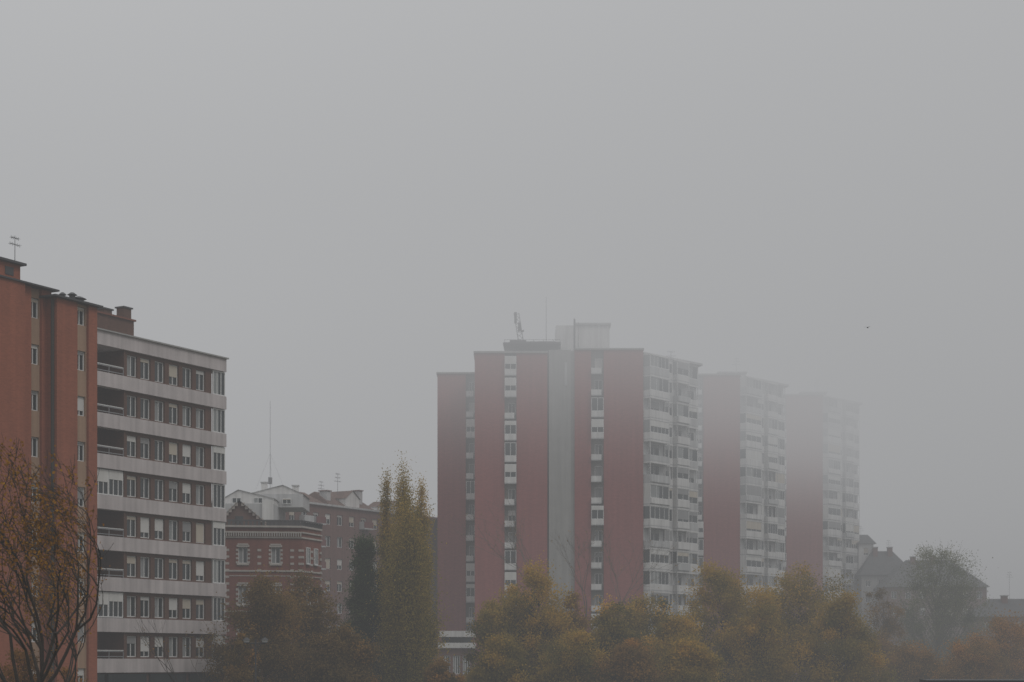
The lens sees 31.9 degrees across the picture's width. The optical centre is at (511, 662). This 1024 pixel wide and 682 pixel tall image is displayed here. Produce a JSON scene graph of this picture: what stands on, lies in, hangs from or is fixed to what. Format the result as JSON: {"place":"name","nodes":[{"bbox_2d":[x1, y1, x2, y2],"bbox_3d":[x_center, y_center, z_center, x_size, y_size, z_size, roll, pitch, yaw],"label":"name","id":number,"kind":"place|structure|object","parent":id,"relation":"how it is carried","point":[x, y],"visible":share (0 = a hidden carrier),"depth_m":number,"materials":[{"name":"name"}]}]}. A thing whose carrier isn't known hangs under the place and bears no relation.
{"place":"outdoors","nodes":[
{"label":"outdoors","id":0,"kind":"place"},
{"bbox_2d":[0,237,103,681],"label":"apartment building","id":1,"kind":"structure","parent":0,"point":[48,370],"depth_m":111.85,"materials":[{"name":"red brick"}]},
{"bbox_2d":[97,306,228,681],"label":"apartment building","id":2,"kind":"structure","parent":0,"point":[161,471],"depth_m":132.34,"materials":[{"name":"white concrete"}]},
{"bbox_2d":[97,468,107,494],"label":"window","id":3,"kind":"structure","parent":2,"relation":"in","point":[102,480],"depth_m":127.31,"materials":[{"name":"white glass"}]},
{"bbox_2d":[97,592,107,616],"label":"window","id":4,"kind":"structure","parent":2,"relation":"in","point":[104,611],"depth_m":127.33,"materials":[{"name":"white glass"}]},
{"bbox_2d":[108,470,122,496],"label":"window","id":5,"kind":"structure","parent":2,"relation":"in","point":[115,478],"depth_m":128.47,"materials":[{"name":"white glass"}]},
{"bbox_2d":[108,592,122,617],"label":"window","id":6,"kind":"structure","parent":2,"relation":"in","point":[115,600],"depth_m":128.47,"materials":[{"name":"grey glass"}]},
{"bbox_2d":[127,355,135,376],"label":"window","id":7,"kind":"structure","parent":2,"relation":"in","point":[131,360],"depth_m":130.24,"materials":[{"name":"grey glass"}]},
{"bbox_2d":[127,395,135,416],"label":"window","id":8,"kind":"structure","parent":2,"relation":"in","point":[131,400],"depth_m":130.24,"materials":[{"name":"grey glass"}]},
{"bbox_2d":[127,435,135,456],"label":"window","id":9,"kind":"structure","parent":2,"relation":"in","point":[131,440],"depth_m":130.24,"materials":[{"name":"grey glass"}]},
{"bbox_2d":[127,475,135,496],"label":"window","id":10,"kind":"structure","parent":2,"relation":"in","point":[131,480],"depth_m":130.24,"materials":[{"name":"grey glass"}]},
{"bbox_2d":[127,516,135,536],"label":"window","id":11,"kind":"structure","parent":2,"relation":"in","point":[131,520],"depth_m":130.24,"materials":[{"name":"grey glass"}]},
{"bbox_2d":[127,556,135,576],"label":"window","id":12,"kind":"structure","parent":2,"relation":"in","point":[131,560],"depth_m":130.24,"materials":[{"name":"grey glass"}]},
{"bbox_2d":[127,596,135,616],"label":"window","id":13,"kind":"structure","parent":2,"relation":"in","point":[131,600],"depth_m":130.24,"materials":[{"name":"grey glass"}]},
{"bbox_2d":[127,636,135,656],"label":"window","id":14,"kind":"structure","parent":2,"relation":"in","point":[131,640],"depth_m":130.24,"materials":[{"name":"grey glass"}]},
{"bbox_2d":[140,358,148,379],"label":"window","id":15,"kind":"structure","parent":2,"relation":"in","point":[144,363],"depth_m":131.45,"materials":[{"name":"grey glass"}]},
{"bbox_2d":[140,398,148,419],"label":"window","id":16,"kind":"structure","parent":2,"relation":"in","point":[144,403],"depth_m":131.45,"materials":[{"name":"grey glass"}]},
{"bbox_2d":[140,437,148,458],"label":"window","id":17,"kind":"structure","parent":2,"relation":"in","point":[144,442],"depth_m":131.45,"materials":[{"name":"grey glass"}]},
{"bbox_2d":[140,477,148,498],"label":"window","id":18,"kind":"structure","parent":2,"relation":"in","point":[144,482],"depth_m":131.45,"materials":[{"name":"grey glass"}]},
{"bbox_2d":[140,517,148,537],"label":"window","id":19,"kind":"structure","parent":2,"relation":"in","point":[144,522],"depth_m":131.35,"materials":[{"name":"white glass"}]},
{"bbox_2d":[140,557,148,577],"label":"window","id":20,"kind":"structure","parent":2,"relation":"in","point":[144,561],"depth_m":131.45,"materials":[{"name":"grey glass"}]},
{"bbox_2d":[140,596,148,617],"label":"window","id":21,"kind":"structure","parent":2,"relation":"in","point":[144,601],"depth_m":131.45,"materials":[{"name":"grey glass"}]},
{"bbox_2d":[140,636,148,656],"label":"window","id":22,"kind":"structure","parent":2,"relation":"in","point":[144,650],"depth_m":131.35,"materials":[{"name":"white glass"}]},
{"bbox_2d":[155,361,162,382],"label":"window","id":23,"kind":"structure","parent":2,"relation":"in","point":[158,365],"depth_m":132.80,"materials":[{"name":"grey glass"}]},
{"bbox_2d":[155,401,162,421],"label":"window","id":24,"kind":"structure","parent":2,"relation":"in","point":[158,404],"depth_m":132.80,"materials":[{"name":"grey glass"}]},
{"bbox_2d":[155,440,162,460],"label":"window","id":25,"kind":"structure","parent":2,"relation":"in","point":[158,444],"depth_m":132.80,"materials":[{"name":"grey glass"}]},
{"bbox_2d":[155,479,162,499],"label":"window","id":26,"kind":"structure","parent":2,"relation":"in","point":[158,483],"depth_m":132.80,"materials":[{"name":"grey glass"}]},
{"bbox_2d":[155,518,162,539],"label":"window","id":27,"kind":"structure","parent":2,"relation":"in","point":[158,522],"depth_m":132.77,"materials":[{"name":"white glass"}]},
{"bbox_2d":[155,558,162,578],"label":"window","id":28,"kind":"structure","parent":2,"relation":"in","point":[158,561],"depth_m":132.80,"materials":[{"name":"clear glass"}]},
{"bbox_2d":[155,597,162,617],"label":"window","id":29,"kind":"structure","parent":2,"relation":"in","point":[159,603],"depth_m":132.80,"materials":[{"name":"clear glass"}]},
{"bbox_2d":[169,364,176,385],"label":"window","id":30,"kind":"structure","parent":2,"relation":"in","point":[172,368],"depth_m":134.07,"materials":[{"name":"beige glass"}]},
{"bbox_2d":[169,403,176,424],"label":"window","id":31,"kind":"structure","parent":2,"relation":"in","point":[172,407],"depth_m":134.11,"materials":[{"name":"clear glass"}]},
{"bbox_2d":[169,442,176,462],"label":"window","id":32,"kind":"structure","parent":2,"relation":"in","point":[172,446],"depth_m":134.07,"materials":[{"name":"beige glass"}]},
{"bbox_2d":[169,481,176,501],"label":"window","id":33,"kind":"structure","parent":2,"relation":"in","point":[172,485],"depth_m":134.07,"materials":[{"name":"grey glass"}]},
{"bbox_2d":[169,520,176,540],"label":"window","id":34,"kind":"structure","parent":2,"relation":"in","point":[172,523],"depth_m":134.14,"materials":[{"name":"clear glass"}]},
{"bbox_2d":[169,559,176,579],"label":"window","id":35,"kind":"structure","parent":2,"relation":"in","point":[172,562],"depth_m":134.14,"materials":[{"name":"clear glass"}]},
{"bbox_2d":[169,598,176,617],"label":"window","id":36,"kind":"structure","parent":2,"relation":"in","point":[172,601],"depth_m":134.11,"materials":[{"name":"white glass"}]},
{"bbox_2d":[169,637,176,656],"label":"window","id":37,"kind":"structure","parent":2,"relation":"in","point":[172,640],"depth_m":134.14,"materials":[{"name":"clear glass"}]},
{"bbox_2d":[183,367,190,388],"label":"window","id":38,"kind":"structure","parent":2,"relation":"in","point":[186,371],"depth_m":135.54,"materials":[{"name":"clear glass"}]},
{"bbox_2d":[183,406,190,426],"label":"window","id":39,"kind":"structure","parent":2,"relation":"in","point":[186,410],"depth_m":135.52,"materials":[{"name":"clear glass"}]},
{"bbox_2d":[183,444,190,464],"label":"window","id":40,"kind":"structure","parent":2,"relation":"in","point":[186,448],"depth_m":135.52,"materials":[{"name":"white glass"}]},
{"bbox_2d":[183,483,190,503],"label":"window","id":41,"kind":"structure","parent":2,"relation":"in","point":[186,487],"depth_m":135.52,"materials":[{"name":"white glass"}]},
{"bbox_2d":[183,521,190,541],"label":"window","id":42,"kind":"structure","parent":2,"relation":"in","point":[186,525],"depth_m":135.52,"materials":[{"name":"grey glass"}]},
{"bbox_2d":[183,560,190,580],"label":"window","id":43,"kind":"structure","parent":2,"relation":"in","point":[186,563],"depth_m":135.52,"materials":[{"name":"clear glass"}]},
{"bbox_2d":[183,598,190,618],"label":"window","id":44,"kind":"structure","parent":2,"relation":"in","point":[186,602],"depth_m":135.52,"materials":[{"name":"beige glass"}]},
{"bbox_2d":[196,370,203,390],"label":"window","id":45,"kind":"structure","parent":2,"relation":"in","point":[199,374],"depth_m":136.82,"materials":[{"name":"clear glass"}]},
{"bbox_2d":[196,408,203,428],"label":"window","id":46,"kind":"structure","parent":2,"relation":"in","point":[199,412],"depth_m":136.80,"materials":[{"name":"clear glass"}]},
{"bbox_2d":[196,446,203,466],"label":"window","id":47,"kind":"structure","parent":2,"relation":"in","point":[199,450],"depth_m":136.80,"materials":[{"name":"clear glass"}]},
{"bbox_2d":[196,485,203,504],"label":"window","id":48,"kind":"structure","parent":2,"relation":"in","point":[199,488],"depth_m":136.80,"materials":[{"name":"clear glass"}]},
{"bbox_2d":[196,523,203,542],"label":"window","id":49,"kind":"structure","parent":2,"relation":"in","point":[199,526],"depth_m":136.79,"materials":[{"name":"beige glass"}]},
{"bbox_2d":[196,561,203,580],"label":"window","id":50,"kind":"structure","parent":2,"relation":"in","point":[199,564],"depth_m":136.79,"materials":[{"name":"white glass"}]},
{"bbox_2d":[196,599,203,618],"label":"window","id":51,"kind":"structure","parent":2,"relation":"in","point":[199,602],"depth_m":136.79,"materials":[{"name":"white glass"}]},
{"bbox_2d":[212,370,224,395],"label":"window","id":52,"kind":"structure","parent":2,"relation":"in","point":[218,378],"depth_m":138.36,"materials":[{"name":"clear glass"}]},
{"bbox_2d":[212,408,224,433],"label":"window","id":53,"kind":"structure","parent":2,"relation":"in","point":[218,415],"depth_m":138.36,"materials":[{"name":"white glass"}]},
{"bbox_2d":[212,446,224,470],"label":"window","id":54,"kind":"structure","parent":2,"relation":"in","point":[218,453],"depth_m":138.36,"materials":[{"name":"white glass"}]},
{"bbox_2d":[212,484,224,508],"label":"window","id":55,"kind":"structure","parent":2,"relation":"in","point":[218,491],"depth_m":138.36,"materials":[{"name":"white glass"}]},
{"bbox_2d":[212,521,224,545],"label":"window","id":56,"kind":"structure","parent":2,"relation":"in","point":[218,528],"depth_m":138.36,"materials":[{"name":"white glass"}]},
{"bbox_2d":[212,559,224,583],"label":"window","id":57,"kind":"structure","parent":2,"relation":"in","point":[218,566],"depth_m":138.36,"materials":[{"name":"white glass"}]},
{"bbox_2d":[212,597,224,620],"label":"window","id":58,"kind":"structure","parent":2,"relation":"in","point":[216,601],"depth_m":138.26,"materials":[{"name":"white glass"}]},
{"bbox_2d":[216,454,308,634],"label":"apartment building","id":59,"kind":"structure","parent":0,"point":[272,503],"depth_m":220.00,"materials":[{"name":"white concrete"}]},
{"bbox_2d":[221,500,322,680],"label":"brick house","id":60,"kind":"structure","parent":0,"point":[252,539],"depth_m":160.59,"materials":[{"name":"red brick"}]},
{"bbox_2d":[238,547,247,562],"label":"window","id":61,"kind":"structure","parent":60,"relation":"in","point":[242,551],"depth_m":160.43,"materials":[{"name":"white glass"}]},
{"bbox_2d":[214,473,436,670],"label":"apartment building","id":62,"kind":"structure","parent":0,"point":[340,516],"depth_m":240.75,"materials":[{"name":"red brick"}]},
{"bbox_2d":[438,631,475,677],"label":"building","id":63,"kind":"structure","parent":0,"point":[456,640],"depth_m":205.00,"materials":[{"name":"white concrete"}]},
{"bbox_2d":[0,0,1023,598],"label":"sky","id":64,"kind":"structure","parent":0,"point":[342,203],"materials":[{"name":"grey"}]},
{"bbox_2d":[436,312,702,666],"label":"tower block","id":65,"kind":"structure","parent":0,"point":[576,428],"depth_m":240.00,"materials":[{"name":"red brick"}]},
{"bbox_2d":[591,398,603,410],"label":"window","id":66,"kind":"structure","parent":65,"relation":"in","point":[597,404],"depth_m":239.54,"materials":[{"name":"white glass"}]},
{"bbox_2d":[591,419,603,432],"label":"window","id":67,"kind":"structure","parent":65,"relation":"in","point":[597,425],"depth_m":239.48,"materials":[{"name":"white glass"}]},
{"bbox_2d":[591,506,603,518],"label":"window","id":68,"kind":"structure","parent":65,"relation":"in","point":[597,512],"depth_m":239.54,"materials":[{"name":"white glass"}]},
{"bbox_2d":[696,358,788,676],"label":"tower block","id":69,"kind":"structure","parent":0,"point":[741,470],"depth_m":290.00,"materials":[{"name":"brick"}]},
{"bbox_2d":[783,385,862,679],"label":"tower block","id":70,"kind":"structure","parent":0,"point":[822,480],"depth_m":335.00,"materials":[{"name":"brick"}]},
{"bbox_2d":[874,549,989,660],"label":"house","id":71,"kind":"structure","parent":0,"point":[892,575],"depth_m":330.12,"materials":[{"name":"grey brick"}]},
{"bbox_2d":[919,679,1023,681],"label":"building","id":72,"kind":"structure","parent":0,"point":[971,680],"depth_m":59.91,"materials":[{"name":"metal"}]},
{"bbox_2d":[963,572,1023,676],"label":"house","id":73,"kind":"structure","parent":0,"point":[1007,604],"depth_m":281.49,"materials":[{"name":"grey brick"}]},
{"label":"ground","id":74,"kind":"structure","parent":0,"visible":0},
{"bbox_2d":[0,644,45,681],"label":"shrub","id":75,"kind":"object","parent":74,"relation":"on","point":[24,674],"visible":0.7,"depth_m":79.70,"materials":[{"name":"brown plant"}]},
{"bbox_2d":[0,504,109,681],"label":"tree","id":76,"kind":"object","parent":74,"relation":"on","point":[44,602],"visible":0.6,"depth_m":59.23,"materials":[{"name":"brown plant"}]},
{"bbox_2d":[0,432,113,681],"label":"tree","id":77,"kind":"object","parent":74,"relation":"on","point":[44,539],"visible":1,"depth_m":45.57,"materials":[{"name":"brown plant"}]},
{"bbox_2d":[44,666,89,681],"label":"shrub","id":78,"kind":"object","parent":74,"relation":"on","point":[64,670],"visible":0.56,"depth_m":84.97,"materials":[{"name":"brown plant"}]},
{"bbox_2d":[133,598,216,681],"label":"tree","id":79,"kind":"object","parent":74,"relation":"on","point":[170,648],"visible":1,"depth_m":104.04,"materials":[{"name":"brown plant"}]},
{"bbox_2d":[220,631,263,681],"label":"tree","id":80,"kind":"object","parent":74,"relation":"on","point":[245,673],"visible":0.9,"depth_m":124.73,"materials":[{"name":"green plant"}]},
{"bbox_2d":[185,564,320,681],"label":"tree","id":81,"kind":"object","parent":74,"relation":"on","point":[273,653],"visible":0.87,"depth_m":134.03,"materials":[{"name":"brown plant"}]},
{"bbox_2d":[270,557,366,681],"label":"tree","id":82,"kind":"object","parent":74,"relation":"on","point":[317,624],"visible":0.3,"depth_m":143.89,"materials":[{"name":"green plant"}]},
{"bbox_2d":[295,620,385,681],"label":"tree","id":83,"kind":"object","parent":74,"relation":"on","point":[349,658],"visible":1,"depth_m":134.28,"materials":[{"name":"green plant"}]},
{"bbox_2d":[336,529,398,681],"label":"poplar tree","id":84,"kind":"object","parent":74,"relation":"on","point":[360,582],"visible":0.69,"depth_m":149.32,"materials":[{"name":"green plant"}]},
{"bbox_2d":[372,463,395,673],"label":"poplar tree","id":85,"kind":"object","parent":74,"relation":"on","point":[385,487],"visible":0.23,"depth_m":153.69,"materials":[{"name":"green plant"}]},
{"bbox_2d":[378,450,433,678],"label":"poplar tree","id":86,"kind":"object","parent":74,"relation":"on","point":[401,486],"visible":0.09,"depth_m":151.59,"materials":[{"name":"green plant"}]},
{"bbox_2d":[363,456,455,681],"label":"tree","id":87,"kind":"object","parent":74,"relation":"on","point":[408,653],"visible":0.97,"depth_m":148.12,"materials":[{"name":"green plant"}]},
{"bbox_2d":[414,471,443,672],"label":"poplar tree","id":88,"kind":"object","parent":74,"relation":"on","point":[424,521],"visible":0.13,"depth_m":152.85,"materials":[{"name":"green plant"}]},
{"bbox_2d":[420,652,466,681],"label":"tree","id":89,"kind":"object","parent":74,"relation":"on","point":[438,671],"visible":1,"depth_m":139.36,"materials":[{"name":"green plant"}]},
{"bbox_2d":[460,629,540,681],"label":"tree","id":90,"kind":"object","parent":74,"relation":"on","point":[503,660],"visible":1,"depth_m":148.79,"materials":[{"name":"green plant"}]},
{"bbox_2d":[459,583,544,681],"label":"tree","id":91,"kind":"object","parent":74,"relation":"on","point":[482,617],"visible":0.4,"depth_m":159.09,"materials":[{"name":"green plant"}]},
{"bbox_2d":[477,550,599,681],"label":"tree","id":92,"kind":"object","parent":74,"relation":"on","point":[550,620],"visible":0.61,"depth_m":156.72,"materials":[{"name":"green plant"}]},
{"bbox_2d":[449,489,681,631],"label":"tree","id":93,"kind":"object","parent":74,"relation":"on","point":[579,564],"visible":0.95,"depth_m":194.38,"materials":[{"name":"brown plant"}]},
{"bbox_2d":[543,586,597,659],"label":"tree","id":94,"kind":"object","parent":74,"relation":"on","point":[582,620],"visible":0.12,"depth_m":164.20,"materials":[{"name":"green plant"}]},
{"bbox_2d":[529,625,619,681],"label":"tree","id":95,"kind":"object","parent":74,"relation":"on","point":[573,660],"visible":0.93,"depth_m":148.16,"materials":[{"name":"green plant"}]},
{"bbox_2d":[583,593,656,681],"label":"tree","id":96,"kind":"object","parent":74,"relation":"on","point":[608,628],"visible":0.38,"depth_m":156.85,"materials":[{"name":"green plant"}]},
{"bbox_2d":[575,635,672,681],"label":"tree","id":97,"kind":"object","parent":74,"relation":"on","point":[631,659],"visible":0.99,"depth_m":146.61,"materials":[{"name":"green plant"}]},
{"bbox_2d":[616,587,676,658],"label":"tree","id":98,"kind":"object","parent":74,"relation":"on","point":[640,617],"visible":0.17,"depth_m":167.09,"materials":[{"name":"green plant"}]},
{"bbox_2d":[640,606,725,679],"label":"tree","id":99,"kind":"object","parent":74,"relation":"on","point":[670,627],"visible":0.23,"depth_m":159.28,"materials":[{"name":"green plant"}]},
{"bbox_2d":[651,628,731,681],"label":"tree","id":100,"kind":"object","parent":74,"relation":"on","point":[688,661],"visible":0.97,"depth_m":148.96,"materials":[{"name":"green plant"}]},
{"bbox_2d":[675,555,775,681],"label":"tree","id":101,"kind":"object","parent":74,"relation":"on","point":[721,583],"visible":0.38,"depth_m":170.34,"materials":[{"name":"green plant"}]},
{"bbox_2d":[709,575,807,681],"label":"tree","id":102,"kind":"object","parent":74,"relation":"on","point":[754,639],"visible":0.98,"depth_m":163.41,"materials":[{"name":"green plant"}]},
{"bbox_2d":[753,560,873,681],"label":"tree","id":103,"kind":"object","parent":74,"relation":"on","point":[799,594],"visible":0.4,"depth_m":173.40,"materials":[{"name":"green plant"}]},
{"bbox_2d":[783,584,903,681],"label":"tree","id":104,"kind":"object","parent":74,"relation":"on","point":[840,625],"visible":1,"depth_m":163.88,"materials":[{"name":"green plant"}]},
{"bbox_2d":[856,530,876,569],"bbox_3d":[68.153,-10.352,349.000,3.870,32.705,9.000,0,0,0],"label":"house","id":105,"kind":"structure","parent":74,"relation":"on","point":[865,543],"depth_m":345.00,"materials":[{"name":"grey concrete"}]},
{"bbox_2d":[841,624,908,681],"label":"tree","id":106,"kind":"object","parent":74,"relation":"on","point":[882,640],"visible":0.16,"depth_m":198.96,"materials":[{"name":"green plant"}]},
{"bbox_2d":[855,540,902,632],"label":"house","id":107,"kind":"structure","parent":74,"relation":"on","point":[877,567],"depth_m":340.73,"materials":[{"name":"grey concrete"}]},
{"bbox_2d":[859,587,924,677],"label":"tree","id":108,"kind":"object","parent":74,"relation":"on","point":[890,627],"visible":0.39,"depth_m":209.66,"materials":[{"name":"green plant"}]},
{"bbox_2d":[871,636,948,681],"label":"tree","id":109,"kind":"object","parent":74,"relation":"on","point":[910,666],"visible":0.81,"depth_m":183.61,"materials":[{"name":"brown plant"}]},
{"bbox_2d":[885,540,1008,679],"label":"tree","id":110,"kind":"object","parent":74,"relation":"on","point":[940,632],"visible":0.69,"depth_m":243.41,"materials":[{"name":"green plant"}]},
{"bbox_2d":[923,626,1014,678],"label":"tree","id":111,"kind":"object","parent":74,"relation":"on","point":[971,666],"visible":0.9,"depth_m":178.70,"materials":[{"name":"brown plant"}]},
{"bbox_2d":[960,604,1023,678],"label":"tree","id":112,"kind":"object","parent":74,"relation":"on","point":[1001,627],"visible":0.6,"depth_m":188.96,"materials":[{"name":"brown plant"}]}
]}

